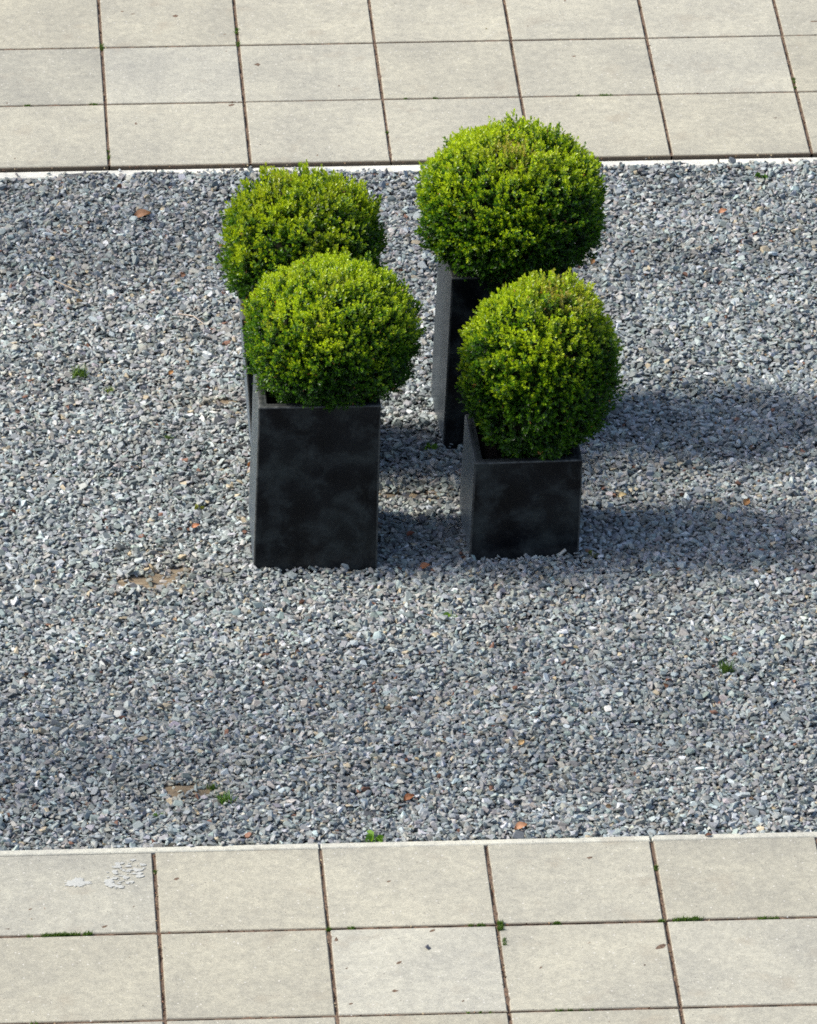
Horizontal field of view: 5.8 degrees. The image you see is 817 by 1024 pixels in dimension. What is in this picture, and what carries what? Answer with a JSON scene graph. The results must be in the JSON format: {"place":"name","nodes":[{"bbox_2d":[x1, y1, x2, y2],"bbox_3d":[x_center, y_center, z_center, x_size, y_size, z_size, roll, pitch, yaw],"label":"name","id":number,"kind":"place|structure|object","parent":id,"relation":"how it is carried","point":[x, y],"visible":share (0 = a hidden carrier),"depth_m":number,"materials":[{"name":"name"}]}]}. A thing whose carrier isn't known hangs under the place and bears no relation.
{"place":"outdoors","nodes":[
{"label":"outdoors","id":0,"kind":"place"},
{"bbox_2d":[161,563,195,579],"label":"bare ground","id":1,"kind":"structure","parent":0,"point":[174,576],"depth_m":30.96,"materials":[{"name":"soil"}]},
{"bbox_2d":[163,781,222,801],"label":"bare ground","id":2,"kind":"structure","parent":0,"point":[184,788],"depth_m":29.43,"materials":[{"name":"soil"}]},
{"bbox_2d":[180,395,245,410],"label":"bare ground","id":3,"kind":"structure","parent":0,"point":[225,401],"depth_m":32.24,"materials":[{"name":"soil"}]},
{"bbox_2d":[0,157,816,850],"bbox_3d":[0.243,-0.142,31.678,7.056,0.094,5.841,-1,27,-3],"label":"gravel","id":4,"kind":"structure","parent":0,"point":[740,225],"depth_m":30.90,"materials":[{"name":"grey gravel"}]},
{"bbox_2d":[54,280,79,291],"bbox_3d":[-1.408,-0.931,33.169,0.149,0.005,0.008,24,36,38],"label":"twig","id":5,"kind":"object","parent":4,"relation":"on","point":[67,286],"visible":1,"depth_m":33.17,"materials":[{"name":"beige wood"}]},
{"bbox_2d":[69,363,88,377],"bbox_3d":[-1.330,-0.566,32.416,0.092,0.051,0.095,-1,27,-3],"label":"grass tuft","id":6,"kind":"object","parent":4,"relation":"on","point":[75,372],"visible":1,"depth_m":32.42,"materials":[{"name":"green plant"}]},
{"bbox_2d":[134,209,150,217],"bbox_3d":[-1.118,-1.247,33.703,0.075,0.022,0.050,-17,43,-1],"label":"fallen leaf","id":7,"kind":"object","parent":4,"relation":"on","point":[140,213],"visible":1,"depth_m":33.71,"materials":[{"name":"orange plant"}]},
{"bbox_2d":[96,570,195,595],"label":"bare ground","id":8,"kind":"structure","parent":4,"relation":"in","point":[141,580],"depth_m":30.90,"materials":[{"name":"soil"}]},
{"bbox_2d":[178,313,203,323],"bbox_3d":[-0.886,-0.797,32.887,0.142,0.018,0.012,23,35,36],"label":"twig","id":9,"kind":"object","parent":4,"relation":"on","point":[191,315],"visible":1,"depth_m":32.88,"materials":[{"name":"beige wood"}]},
{"bbox_2d":[206,782,220,790],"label":"grass tuft","id":10,"kind":"object","parent":4,"relation":"on","point":[212,787],"visible":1,"depth_m":29.43,"materials":[{"name":"green plant"}]},
{"bbox_2d":[214,789,238,804],"bbox_3d":[-0.671,1.042,29.321,0.080,0.045,0.090,-13,30,-24],"label":"grass tuft","id":11,"kind":"object","parent":4,"relation":"on","point":[225,798],"visible":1,"depth_m":29.32,"materials":[{"name":"green plant"}]},
{"bbox_2d":[239,281,252,446],"bbox_3d":[-0.426,-0.536,31.691,0.484,0.751,0.480,-1,27,-4],"label":"planter","id":12,"kind":"object","parent":4,"relation":"on","point":[248,378],"visible":0.06,"depth_m":31.48,"materials":[{"name":"metal"}]},
{"bbox_2d":[215,159,387,307],"bbox_3d":[-0.416,-1.053,31.415,0.686,0.603,0.705,-1,27,-3],"label":"box ball","id":13,"kind":"object","parent":12,"relation":"on","point":[283,217],"visible":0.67,"depth_m":31.24,"materials":[{"name":"green plant"}]},
{"bbox_2d":[249,374,380,574],"bbox_3d":[-0.365,-0.179,31.012,0.489,0.744,0.479,-1,27,-3],"label":"planter","id":14,"kind":"object","parent":4,"relation":"on","point":[314,488],"visible":0.61,"depth_m":30.80,"materials":[{"name":"metal"}]},
{"bbox_2d":[236,248,426,411],"bbox_3d":[-0.297,-0.697,30.750,0.734,0.600,0.730,-1,27,-3],"label":"box ball","id":15,"kind":"object","parent":14,"relation":"on","point":[328,332],"visible":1,"depth_m":30.56,"materials":[{"name":"green plant"}]},
{"bbox_2d":[297,751,335,758],"bbox_3d":[-0.340,0.896,29.606,0.151,0.025,0.004,-3,28,-7],"label":"twig","id":16,"kind":"object","parent":4,"relation":"on","point":[316,756],"visible":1,"depth_m":29.61,"materials":[{"name":"beige wood"}]},
{"bbox_2d":[365,830,383,841],"bbox_3d":[-0.125,1.181,29.106,0.077,0.038,0.049,11,29,20],"label":"seedling","id":17,"kind":"object","parent":4,"relation":"on","point":[370,836],"visible":1,"depth_m":29.11,"materials":[{"name":"green plant"}]},
{"bbox_2d":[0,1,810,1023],"bbox_3d":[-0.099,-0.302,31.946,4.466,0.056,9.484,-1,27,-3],"label":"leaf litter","id":18,"kind":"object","parent":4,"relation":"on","point":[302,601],"visible":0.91,"depth_m":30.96,"materials":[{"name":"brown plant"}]},
{"bbox_2d":[403,793,413,800],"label":"fallen leaf","id":19,"kind":"object","parent":4,"relation":"on","point":[407,796],"visible":1,"depth_m":29.36,"materials":[{"name":"orange plant"}]},
{"bbox_2d":[419,562,429,568],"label":"fallen leaf","id":20,"kind":"object","parent":4,"relation":"on","point":[423,565],"visible":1,"depth_m":30.98,"materials":[{"name":"brown plant"}]},
{"bbox_2d":[424,443,437,449],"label":"seedling","id":21,"kind":"object","parent":4,"relation":"on","point":[434,446],"visible":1,"depth_m":31.86,"materials":[{"name":"green plant"}]},
{"bbox_2d":[443,612,457,618],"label":"seedling","id":22,"kind":"object","parent":4,"relation":"on","point":[446,613],"visible":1,"depth_m":30.60,"materials":[{"name":"green plant"}]},
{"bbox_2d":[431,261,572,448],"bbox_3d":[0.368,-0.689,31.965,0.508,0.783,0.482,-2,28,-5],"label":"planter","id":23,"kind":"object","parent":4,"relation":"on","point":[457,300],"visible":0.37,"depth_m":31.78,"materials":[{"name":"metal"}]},
{"bbox_2d":[414,108,608,293],"bbox_3d":[0.404,-1.233,31.682,0.778,0.626,0.792,-1,27,-3],"label":"box ball","id":24,"kind":"object","parent":23,"relation":"on","point":[496,200],"visible":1,"depth_m":31.48,"materials":[{"name":"green plant"}]},
{"bbox_2d":[514,822,526,829],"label":"fallen leaf","id":25,"kind":"object","parent":4,"relation":"on","point":[519,825],"visible":1,"depth_m":29.14,"materials":[{"name":"orange plant"}]},
{"bbox_2d":[459,415,582,562],"bbox_3d":[0.433,-0.088,31.162,0.436,0.457,0.427,-2,27,-5],"label":"planter","id":26,"kind":"object","parent":4,"relation":"on","point":[513,508],"visible":0.74,"depth_m":30.97,"materials":[{"name":"metal"}]},
{"bbox_2d":[454,267,626,460],"bbox_3d":[0.504,-0.560,30.928,0.666,0.779,0.675,-1,27,-3],"label":"box ball","id":27,"kind":"object","parent":26,"relation":"on","point":[540,354],"visible":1,"depth_m":30.73,"materials":[{"name":"green plant"}]},
{"bbox_2d":[718,208,726,212],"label":"fallen leaf","id":28,"kind":"object","parent":4,"relation":"on","point":[721,210],"visible":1,"depth_m":33.82,"materials":[{"name":"orange plant"}]},
{"bbox_2d":[714,655,736,673],"bbox_3d":[1.191,0.577,30.224,0.099,0.051,0.085,-1,27,-3],"label":"grass tuft","id":29,"kind":"object","parent":4,"relation":"on","point":[724,667],"visible":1,"depth_m":30.22,"materials":[{"name":"green plant"}]},
{"bbox_2d":[743,498,749,505],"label":"fallen leaf","id":30,"kind":"object","parent":4,"relation":"on","point":[746,501],"visible":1,"depth_m":31.46,"materials":[{"name":"orange plant"}]},
{"bbox_2d":[755,172,767,179],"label":"seedling","id":31,"kind":"object","parent":4,"relation":"on","point":[758,174],"visible":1,"depth_m":34.14,"materials":[{"name":"green plant"}]},
{"bbox_2d":[0,837,816,1023],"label":"pavement","id":32,"kind":"structure","parent":0,"point":[281,972],"depth_m":28.48,"materials":[{"name":"concrete"}]},
{"bbox_2d":[64,877,91,886],"bbox_3d":[-1.184,1.324,28.794,0.102,0.001,0.071,-1,27,-3],"label":"mortar smear","id":33,"kind":"object","parent":32,"relation":"on","point":[75,882],"visible":1,"depth_m":28.79},
{"bbox_2d":[104,858,146,888],"bbox_3d":[-1.024,1.296,28.850,0.143,0.001,0.215,19,33,32],"label":"mortar smear","id":34,"kind":"object","parent":32,"relation":"on","point":[109,883],"visible":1,"depth_m":28.85},
{"bbox_2d":[0,839,816,1023],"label":"joint filling","id":35,"kind":"object","parent":32,"relation":"on","point":[329,939],"visible":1,"depth_m":28.47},
{"bbox_2d":[24,27,796,1023],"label":"moss","id":36,"kind":"object","parent":32,"relation":"on","point":[500,923],"visible":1,"depth_m":28.56,"materials":[{"name":"green plant"}]},
{"bbox_2d":[0,0,816,172],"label":"pavement","id":37,"kind":"structure","parent":0,"point":[747,73],"depth_m":35.01,"materials":[{"name":"concrete"}]},
{"bbox_2d":[5,0,816,165],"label":"joint filling","id":38,"kind":"object","parent":37,"relation":"on","point":[380,76],"visible":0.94,"depth_m":35.07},
{"bbox_2d":[379,487,453,500],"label":"bare ground","id":39,"kind":"structure","parent":0,"point":[413,495],"depth_m":31.56,"materials":[{"name":"grey gravel"}]},
{"label":"ground","id":40,"kind":"structure","parent":0,"visible":0},
{"bbox_2d":[0,832,816,856],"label":"kerb","id":41,"kind":"structure","parent":40,"relation":"on","point":[154,850],"depth_m":29.05,"materials":[{"name":"concrete"}]},
{"bbox_2d":[0,157,816,180],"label":"kerb","id":42,"kind":"structure","parent":40,"relation":"on","point":[390,168],"depth_m":34.23,"materials":[{"name":"concrete"}]}
]}

